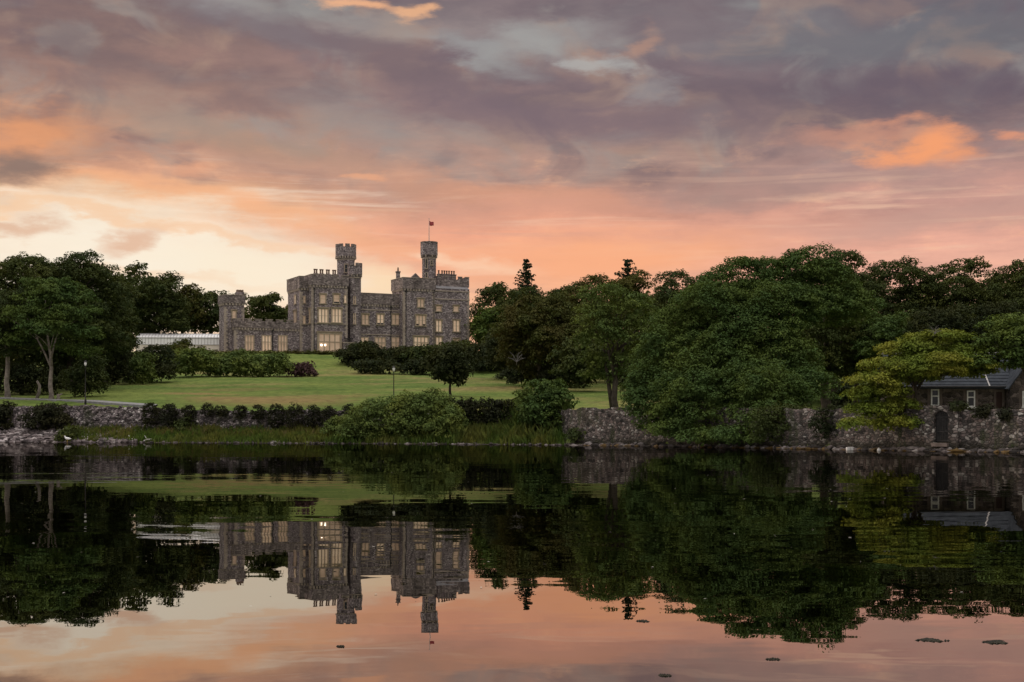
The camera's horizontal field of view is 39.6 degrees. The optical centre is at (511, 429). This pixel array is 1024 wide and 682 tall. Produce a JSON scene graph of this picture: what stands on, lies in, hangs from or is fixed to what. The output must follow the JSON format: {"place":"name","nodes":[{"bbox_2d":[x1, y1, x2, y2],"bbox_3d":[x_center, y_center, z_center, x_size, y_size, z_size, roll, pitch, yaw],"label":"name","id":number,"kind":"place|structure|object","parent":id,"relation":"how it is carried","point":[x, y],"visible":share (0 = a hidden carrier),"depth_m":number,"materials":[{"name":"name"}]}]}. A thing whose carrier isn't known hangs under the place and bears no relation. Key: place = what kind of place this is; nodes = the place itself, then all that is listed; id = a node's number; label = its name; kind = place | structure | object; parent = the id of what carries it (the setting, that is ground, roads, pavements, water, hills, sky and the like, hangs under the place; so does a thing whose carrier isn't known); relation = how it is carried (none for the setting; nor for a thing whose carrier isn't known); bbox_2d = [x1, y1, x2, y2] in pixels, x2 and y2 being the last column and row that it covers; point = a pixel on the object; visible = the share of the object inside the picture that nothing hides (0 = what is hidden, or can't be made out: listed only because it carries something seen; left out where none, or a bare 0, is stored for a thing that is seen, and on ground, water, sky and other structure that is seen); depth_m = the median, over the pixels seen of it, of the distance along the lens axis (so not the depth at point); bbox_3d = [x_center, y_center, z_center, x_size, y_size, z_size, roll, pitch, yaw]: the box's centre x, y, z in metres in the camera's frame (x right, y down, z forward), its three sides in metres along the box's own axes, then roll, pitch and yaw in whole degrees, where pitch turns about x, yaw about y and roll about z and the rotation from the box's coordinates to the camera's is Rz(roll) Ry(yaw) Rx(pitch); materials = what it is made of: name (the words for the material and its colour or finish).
{"place":"outdoors","nodes":[
{"label":"outdoors","id":0,"kind":"place"},
{"bbox_2d":[0,397,157,406],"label":"path","id":1,"kind":"structure","parent":0,"point":[102,402],"depth_m":163.29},
{"bbox_2d":[319,405,337,428],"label":"clipped bush","id":2,"kind":"object","parent":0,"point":[326,411],"visible":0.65,"depth_m":141.66,"materials":[{"name":"green plant"}]},
{"bbox_2d":[0,351,968,449],"bbox_3d":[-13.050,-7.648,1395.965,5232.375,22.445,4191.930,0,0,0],"label":"ground","id":3,"kind":"structure","parent":0,"point":[336,384],"depth_m":195.94,"materials":[{"name":"green plant"}]},
{"bbox_2d":[0,400,17,429],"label":"evergreen shrub","id":4,"kind":"object","parent":3,"relation":"on","point":[5,410],"visible":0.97,"depth_m":159.56,"materials":[{"name":"green plant"}]},
{"bbox_2d":[0,286,51,396],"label":"broadleaf tree","id":5,"kind":"object","parent":3,"relation":"on","point":[6,350],"visible":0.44,"depth_m":170.87,"materials":[{"name":"green plant"}]},
{"bbox_2d":[0,362,71,394],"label":"evergreen shrub","id":6,"kind":"object","parent":3,"relation":"on","point":[23,374],"visible":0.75,"depth_m":185.08,"materials":[{"name":"green plant"}]},
{"bbox_2d":[0,251,80,391],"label":"broadleaf tree","id":7,"kind":"object","parent":3,"relation":"on","point":[13,266],"visible":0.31,"depth_m":189.83,"materials":[{"name":"green plant"}]},
{"bbox_2d":[16,402,75,430],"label":"evergreen shrub","id":8,"kind":"object","parent":3,"relation":"on","point":[39,412],"visible":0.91,"depth_m":156.21,"materials":[{"name":"green plant"}]},
{"bbox_2d":[0,276,105,398],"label":"broadleaf tree","id":9,"kind":"object","parent":3,"relation":"on","point":[60,289],"visible":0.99,"depth_m":168.02,"materials":[{"name":"green plant"}]},
{"bbox_2d":[51,425,82,441],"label":"waterside shrub","id":10,"kind":"object","parent":3,"relation":"on","point":[69,433],"visible":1,"depth_m":149.87,"materials":[{"name":"green plant"}]},
{"bbox_2d":[0,427,137,442],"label":"shore stones","id":11,"kind":"object","parent":3,"relation":"on","point":[22,435],"visible":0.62,"depth_m":153.31,"materials":[{"name":"grey stone"}]},
{"bbox_2d":[8,249,135,390],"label":"broadleaf tree","id":12,"kind":"object","parent":3,"relation":"on","point":[81,271],"visible":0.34,"depth_m":194.61,"materials":[{"name":"green plant"}]},
{"bbox_2d":[56,352,111,396],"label":"evergreen shrub","id":13,"kind":"object","parent":3,"relation":"on","point":[94,370],"visible":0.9,"depth_m":176.90,"materials":[{"name":"green plant"}]},
{"bbox_2d":[94,351,136,384],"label":"evergreen shrub","id":14,"kind":"object","parent":3,"relation":"on","point":[113,366],"visible":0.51,"depth_m":213.43,"materials":[{"name":"green plant"}]},
{"bbox_2d":[89,264,144,384],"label":"broadleaf tree","id":15,"kind":"object","parent":3,"relation":"on","point":[131,319],"visible":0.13,"depth_m":211.89,"materials":[{"name":"green plant"}]},
{"bbox_2d":[118,260,153,329],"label":"broadleaf tree","id":16,"kind":"object","parent":3,"relation":"on","point":[130,268],"visible":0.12,"depth_m":316.57,"materials":[{"name":"green plant"}]},
{"bbox_2d":[120,351,158,383],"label":"garden shrub","id":17,"kind":"object","parent":3,"relation":"on","point":[138,361],"visible":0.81,"depth_m":217.18,"materials":[{"name":"green plant"}]},
{"bbox_2d":[120,344,180,382],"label":"garden shrub","id":18,"kind":"object","parent":3,"relation":"on","point":[165,367],"visible":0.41,"depth_m":224.52,"materials":[{"name":"green plant"}]},
{"bbox_2d":[122,270,195,335],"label":"broadleaf tree","id":19,"kind":"object","parent":3,"relation":"on","point":[154,296],"visible":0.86,"depth_m":300.02,"materials":[{"name":"green plant"}]},
{"bbox_2d":[136,333,218,351],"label":"glasshouse","id":20,"kind":"structure","parent":3,"relation":"on","point":[211,341],"depth_m":296.26,"materials":[{"name":"white glass"}]},
{"bbox_2d":[160,337,194,361],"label":"garden shrub","id":21,"kind":"object","parent":3,"relation":"on","point":[184,343],"visible":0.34,"depth_m":267.15,"materials":[{"name":"green plant"}]},
{"bbox_2d":[170,414,195,433],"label":"waterside shrub","id":22,"kind":"object","parent":3,"relation":"on","point":[179,424],"visible":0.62,"depth_m":149.00,"materials":[{"name":"green plant"}]},
{"bbox_2d":[159,283,209,333],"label":"broadleaf tree","id":23,"kind":"object","parent":3,"relation":"on","point":[188,291],"visible":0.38,"depth_m":310.62,"materials":[{"name":"green plant"}]},
{"bbox_2d":[162,346,222,375],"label":"garden shrub","id":24,"kind":"object","parent":3,"relation":"on","point":[205,356],"visible":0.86,"depth_m":238.85,"materials":[{"name":"green plant"}]},
{"bbox_2d":[187,288,230,333],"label":"broadleaf tree","id":25,"kind":"object","parent":3,"relation":"on","point":[212,306],"visible":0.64,"depth_m":312.86,"materials":[{"name":"green plant"}]},
{"bbox_2d":[95,422,333,438],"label":"bank weeds","id":26,"kind":"object","parent":3,"relation":"on","point":[204,430],"visible":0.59,"depth_m":146.41,"materials":[{"name":"green plant"}]},
{"bbox_2d":[1,405,431,429],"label":"stone wall","id":27,"kind":"structure","parent":3,"relation":"on","point":[92,415],"depth_m":153.19,"materials":[{"name":"grey stone"}]},
{"bbox_2d":[141,402,159,425],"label":"clipped bush","id":28,"kind":"object","parent":27,"relation":"on","point":[154,412],"visible":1,"depth_m":151.12,"materials":[{"name":"green plant"}]},
{"bbox_2d":[158,403,179,426],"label":"clipped bush","id":29,"kind":"object","parent":27,"relation":"on","point":[173,411],"visible":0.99,"depth_m":150.16,"materials":[{"name":"green plant"}]},
{"bbox_2d":[180,405,196,419],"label":"clipped bush","id":30,"kind":"object","parent":27,"relation":"on","point":[184,410],"visible":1,"depth_m":149.15,"materials":[{"name":"green plant"}]},
{"bbox_2d":[232,405,248,418],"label":"clipped bush","id":31,"kind":"object","parent":27,"relation":"on","point":[239,408],"visible":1,"depth_m":146.43,"materials":[{"name":"green plant"}]},
{"bbox_2d":[249,404,266,419],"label":"clipped bush","id":32,"kind":"object","parent":27,"relation":"on","point":[259,408],"visible":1,"depth_m":145.52,"materials":[{"name":"green plant"}]},
{"bbox_2d":[266,403,286,428],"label":"clipped bush","id":33,"kind":"object","parent":27,"relation":"on","point":[270,420],"visible":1,"depth_m":144.57,"materials":[{"name":"green plant"}]},
{"bbox_2d":[284,402,304,427],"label":"clipped bush","id":34,"kind":"object","parent":27,"relation":"on","point":[291,409],"visible":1,"depth_m":143.54,"materials":[{"name":"green plant"}]},
{"bbox_2d":[303,404,322,427],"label":"clipped bush","id":35,"kind":"object","parent":27,"relation":"on","point":[315,410],"visible":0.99,"depth_m":142.55,"materials":[{"name":"green plant"}]},
{"bbox_2d":[201,348,271,376],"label":"garden shrub","id":36,"kind":"object","parent":3,"relation":"on","point":[224,362],"visible":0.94,"depth_m":241.62,"materials":[{"name":"green plant"}]},
{"bbox_2d":[244,291,287,321],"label":"broadleaf tree","id":37,"kind":"object","parent":3,"relation":"on","point":[273,311],"visible":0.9,"depth_m":333.58,"materials":[{"name":"green plant"}]},
{"bbox_2d":[247,351,294,376],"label":"garden shrub","id":38,"kind":"object","parent":3,"relation":"on","point":[281,362],"visible":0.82,"depth_m":244.85,"materials":[{"name":"green plant"}]},
{"bbox_2d":[208,349,342,353],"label":"clipped hedge","id":39,"kind":"object","parent":3,"relation":"on","point":[290,351],"visible":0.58,"depth_m":283.50,"materials":[{"name":"green plant"}]},
{"bbox_2d":[284,360,318,376],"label":"garden shrub","id":40,"kind":"object","parent":3,"relation":"on","point":[302,369],"visible":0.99,"depth_m":244.97,"materials":[{"name":"purple plant"}]},
{"bbox_2d":[64,405,567,444],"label":"bank grass","id":41,"kind":"structure","parent":3,"relation":"on","point":[291,435],"depth_m":140.75,"materials":[{"name":"green plant"}]},
{"bbox_2d":[96,441,579,444],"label":"shore stones","id":42,"kind":"object","parent":3,"relation":"on","point":[323,442],"visible":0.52,"depth_m":133.90,"materials":[{"name":"grey stone"}]},
{"bbox_2d":[218,241,469,351],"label":"castle","id":43,"kind":"structure","parent":3,"relation":"on","point":[327,311],"depth_m":300.90,"materials":[{"name":"stone"}]},
{"bbox_2d":[320,414,374,438],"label":"willow bush","id":44,"kind":"object","parent":3,"relation":"on","point":[333,422],"visible":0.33,"depth_m":138.01,"materials":[{"name":"green plant"}]},
{"bbox_2d":[333,339,387,364],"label":"rhododendron shrub","id":45,"kind":"object","parent":3,"relation":"on","point":[360,350],"visible":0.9,"depth_m":266.24,"materials":[{"name":"green plant"}]},
{"bbox_2d":[347,358,406,373],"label":"rhododendron shrub","id":46,"kind":"object","parent":3,"relation":"on","point":[379,366],"visible":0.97,"depth_m":250.88,"materials":[{"name":"green plant"}]},
{"bbox_2d":[334,395,428,439],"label":"willow bush","id":47,"kind":"object","parent":3,"relation":"on","point":[373,409],"visible":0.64,"depth_m":135.45,"materials":[{"name":"green plant"}]},
{"bbox_2d":[380,345,416,361],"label":"rhododendron shrub","id":48,"kind":"object","parent":3,"relation":"on","point":[392,354],"visible":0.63,"depth_m":269.80,"materials":[{"name":"green plant"}]},
{"bbox_2d":[397,357,432,374],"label":"rhododendron shrub","id":49,"kind":"object","parent":3,"relation":"on","point":[414,367],"visible":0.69,"depth_m":251.20,"materials":[{"name":"green plant"}]},
{"bbox_2d":[397,343,439,359],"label":"rhododendron shrub","id":50,"kind":"object","parent":3,"relation":"on","point":[419,351],"visible":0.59,"depth_m":268.42,"materials":[{"name":"green plant"}]},
{"bbox_2d":[382,387,469,438],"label":"willow bush","id":51,"kind":"object","parent":3,"relation":"on","point":[426,400],"visible":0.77,"depth_m":133.79,"materials":[{"name":"green plant"}]},
{"bbox_2d":[422,402,472,439],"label":"willow bush","id":52,"kind":"object","parent":3,"relation":"on","point":[453,413],"visible":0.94,"depth_m":131.88,"materials":[{"name":"green plant"}]},
{"bbox_2d":[419,341,476,395],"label":"broadleaf tree","id":53,"kind":"object","parent":3,"relation":"on","point":[450,363],"visible":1,"depth_m":174.57,"materials":[{"name":"green plant"}]},
{"bbox_2d":[447,396,518,425],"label":"clipped hedge","id":54,"kind":"object","parent":3,"relation":"on","point":[491,406],"visible":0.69,"depth_m":133.37,"materials":[{"name":"green plant"}]},
{"bbox_2d":[464,304,502,341],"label":"broadleaf tree","id":55,"kind":"object","parent":3,"relation":"on","point":[486,317],"visible":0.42,"depth_m":309.68,"materials":[{"name":"green plant"}]},
{"bbox_2d":[466,343,504,371],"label":"rhododendron shrub","id":56,"kind":"object","parent":3,"relation":"on","point":[480,351],"visible":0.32,"depth_m":254.57,"materials":[{"name":"green plant"}]},
{"bbox_2d":[469,281,511,342],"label":"broadleaf tree","id":57,"kind":"object","parent":3,"relation":"on","point":[493,292],"visible":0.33,"depth_m":324.98,"materials":[{"name":"green plant"}]},
{"bbox_2d":[432,400,570,442],"bbox_3d":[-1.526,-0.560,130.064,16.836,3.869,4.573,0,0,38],"label":"bank weeds","id":58,"kind":"object","parent":3,"relation":"on","point":[516,429],"visible":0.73,"depth_m":128.38,"materials":[{"name":"green plant"}]},
{"bbox_2d":[479,327,539,377],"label":"broadleaf tree","id":59,"kind":"object","parent":3,"relation":"on","point":[491,344],"visible":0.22,"depth_m":234.32,"materials":[{"name":"green plant"}]},
{"bbox_2d":[491,286,544,325],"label":"broadleaf tree","id":60,"kind":"object","parent":3,"relation":"on","point":[514,293],"visible":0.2,"depth_m":291.44,"materials":[{"name":"green plant"}]},
{"bbox_2d":[494,363,552,384],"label":"undergrowth shrub","id":61,"kind":"object","parent":3,"relation":"on","point":[513,378],"visible":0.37,"depth_m":213.14,"materials":[{"name":"green plant"}]},
{"bbox_2d":[514,258,536,301],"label":"conifer tree","id":62,"kind":"object","parent":3,"relation":"on","point":[526,279],"visible":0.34,"depth_m":299.54,"materials":[{"name":"green plant"}]},
{"bbox_2d":[487,291,600,381],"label":"broadleaf tree","id":63,"kind":"object","parent":3,"relation":"on","point":[550,325],"visible":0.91,"depth_m":203.06,"materials":[{"name":"green plant"}]},
{"bbox_2d":[512,378,579,429],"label":"bush","id":64,"kind":"object","parent":3,"relation":"on","point":[549,393],"visible":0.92,"depth_m":127.24,"materials":[{"name":"green plant"}]},
{"bbox_2d":[531,361,592,387],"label":"undergrowth shrub","id":65,"kind":"object","parent":3,"relation":"on","point":[548,376],"visible":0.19,"depth_m":203.61,"materials":[{"name":"green plant"}]},
{"bbox_2d":[543,282,583,307],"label":"broadleaf tree","id":66,"kind":"object","parent":3,"relation":"on","point":[559,290],"visible":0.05,"depth_m":284.68,"materials":[{"name":"green plant"}]},
{"bbox_2d":[563,427,585,442],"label":"waterside shrub","id":67,"kind":"object","parent":3,"relation":"on","point":[572,436],"visible":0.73,"depth_m":122.07,"materials":[{"name":"green plant"}]},
{"bbox_2d":[546,337,610,388],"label":"broadleaf tree","id":68,"kind":"object","parent":3,"relation":"on","point":[568,368],"visible":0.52,"depth_m":189.20,"materials":[{"name":"green plant"}]},
{"bbox_2d":[562,274,622,352],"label":"broadleaf tree","id":69,"kind":"object","parent":3,"relation":"on","point":[595,279],"visible":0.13,"depth_m":221.13,"materials":[{"name":"green plant"}]},
{"bbox_2d":[570,281,660,407],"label":"broadleaf tree","id":70,"kind":"object","parent":3,"relation":"on","point":[619,331],"visible":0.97,"depth_m":133.33,"materials":[{"name":"green plant"}]},
{"bbox_2d":[612,259,638,298],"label":"conifer tree","id":71,"kind":"object","parent":3,"relation":"on","point":[627,269],"visible":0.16,"depth_m":239.59,"materials":[{"name":"green plant"}]},
{"bbox_2d":[605,269,655,360],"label":"broadleaf tree","id":72,"kind":"object","parent":3,"relation":"on","point":[631,282],"visible":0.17,"depth_m":234.53,"materials":[{"name":"green plant"}]},
{"bbox_2d":[612,288,673,351],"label":"broadleaf tree","id":73,"kind":"object","parent":3,"relation":"on","point":[632,310],"visible":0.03,"depth_m":212.06,"materials":[{"name":"green plant"}]},
{"bbox_2d":[647,268,721,349],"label":"broadleaf tree","id":74,"kind":"object","parent":3,"relation":"on","point":[662,296],"visible":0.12,"depth_m":199.84,"materials":[{"name":"green plant"}]},
{"bbox_2d":[616,241,887,446],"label":"sycamore tree","id":75,"kind":"object","parent":3,"relation":"on","point":[747,300],"visible":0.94,"depth_m":112.62,"materials":[{"name":"green plant"}]},
{"bbox_2d":[551,405,1023,450],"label":"quay wall","id":76,"kind":"structure","parent":3,"relation":"on","point":[942,426],"depth_m":95.12,"materials":[{"name":"grey stone"}]},
{"bbox_2d":[749,401,817,444],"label":"ivy patch","id":77,"kind":"object","parent":76,"relation":"attached to","point":[772,426],"visible":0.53,"depth_m":101.57,"materials":[{"name":"green plant"}]},
{"bbox_2d":[600,443,1017,452],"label":"shore seaweed","id":78,"kind":"object","parent":76,"relation":"attached to","point":[951,450],"visible":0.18,"depth_m":98.33,"materials":[{"name":"brown plant"}]},
{"bbox_2d":[808,403,854,439],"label":"ivy patch","id":79,"kind":"object","parent":76,"relation":"attached to","point":[826,428],"visible":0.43,"depth_m":97.48,"materials":[{"name":"green plant"}]},
{"bbox_2d":[947,399,970,411],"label":"ivy patch","id":80,"kind":"object","parent":76,"relation":"attached to","point":[959,407],"visible":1,"depth_m":87.18,"materials":[{"name":"green plant"}]},
{"bbox_2d":[970,402,997,418],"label":"ivy patch","id":81,"kind":"object","parent":76,"relation":"attached to","point":[982,410],"visible":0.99,"depth_m":85.72,"materials":[{"name":"green plant"}]},
{"bbox_2d":[994,407,1013,421],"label":"ivy patch","id":82,"kind":"object","parent":76,"relation":"attached to","point":[1004,411],"visible":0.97,"depth_m":84.38,"materials":[{"name":"green plant"}]},
{"bbox_2d":[572,441,1023,452],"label":"shore stones","id":83,"kind":"object","parent":3,"relation":"on","point":[1015,449],"visible":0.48,"depth_m":97.74,"materials":[{"name":"grey stone"}]},
{"bbox_2d":[769,295,887,408],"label":"broadleaf tree","id":84,"kind":"object","parent":3,"relation":"on","point":[829,350],"visible":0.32,"depth_m":132.55,"materials":[{"name":"green plant"}]},
{"bbox_2d":[783,248,893,406],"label":"broadleaf tree","id":85,"kind":"object","parent":3,"relation":"on","point":[854,257],"visible":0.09,"depth_m":157.59,"materials":[{"name":"green plant"}]},
{"bbox_2d":[829,378,854,405],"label":"undergrowth shrub","id":86,"kind":"object","parent":3,"relation":"on","point":[844,399],"visible":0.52,"depth_m":145.38,"materials":[{"name":"green plant"}]},
{"bbox_2d":[848,309,910,371],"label":"broadleaf tree","id":87,"kind":"object","parent":3,"relation":"on","point":[887,331],"visible":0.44,"depth_m":130.77,"materials":[{"name":"green plant"}]},
{"bbox_2d":[859,255,951,320],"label":"broadleaf tree","id":88,"kind":"object","parent":3,"relation":"on","point":[914,273],"visible":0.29,"depth_m":162.65,"materials":[{"name":"green plant"}]},
{"bbox_2d":[835,327,1005,431],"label":"golden tree","id":89,"kind":"object","parent":3,"relation":"on","point":[917,359],"visible":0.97,"depth_m":90.72,"materials":[{"name":"green plant"}]},
{"bbox_2d":[902,302,992,345],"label":"broadleaf tree","id":90,"kind":"object","parent":3,"relation":"on","point":[950,318],"visible":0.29,"depth_m":127.23,"materials":[{"name":"green plant"}]},
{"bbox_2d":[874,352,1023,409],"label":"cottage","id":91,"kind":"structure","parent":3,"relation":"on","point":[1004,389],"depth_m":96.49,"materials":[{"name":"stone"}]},
{"bbox_2d":[928,389,941,404],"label":"window","id":92,"kind":"structure","parent":91,"relation":"in","point":[934,395],"depth_m":96.48,"materials":[{"name":"white paint"}]},
{"bbox_2d":[963,389,977,407],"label":"window","id":93,"kind":"structure","parent":91,"relation":"in","point":[971,395],"depth_m":96.48,"materials":[{"name":"white paint"}]},
{"bbox_2d":[993,390,1003,408],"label":"door","id":94,"kind":"structure","parent":91,"relation":"in","point":[998,395],"depth_m":96.45,"materials":[{"name":"wood"}]},
{"bbox_2d":[909,255,1008,322],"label":"broadleaf tree","id":95,"kind":"object","parent":3,"relation":"on","point":[965,287],"visible":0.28,"depth_m":158.89,"materials":[{"name":"green plant"}]},
{"bbox_2d":[946,312,1023,372],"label":"broadleaf tree","id":96,"kind":"object","parent":3,"relation":"on","point":[1010,326],"visible":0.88,"depth_m":90.99,"materials":[{"name":"green plant"}]},
{"bbox_2d":[958,300,1023,357],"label":"broadleaf tree","id":97,"kind":"object","parent":3,"relation":"on","point":[984,310],"visible":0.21,"depth_m":126.10,"materials":[{"name":"green plant"}]},
{"bbox_2d":[978,259,1023,314],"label":"broadleaf tree","id":98,"kind":"object","parent":3,"relation":"on","point":[1017,276],"visible":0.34,"depth_m":154.69,"materials":[{"name":"green plant"}]},
{"bbox_2d":[0,442,1023,681],"bbox_3d":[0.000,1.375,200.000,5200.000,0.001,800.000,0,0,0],"label":"water","id":99,"kind":"structure","parent":0,"point":[266,562],"depth_m":14.56,"materials":[{"name":"black liquid"}]},
{"bbox_2d":[0,0,1023,351],"label":"sky","id":100,"kind":"structure","parent":0,"point":[230,146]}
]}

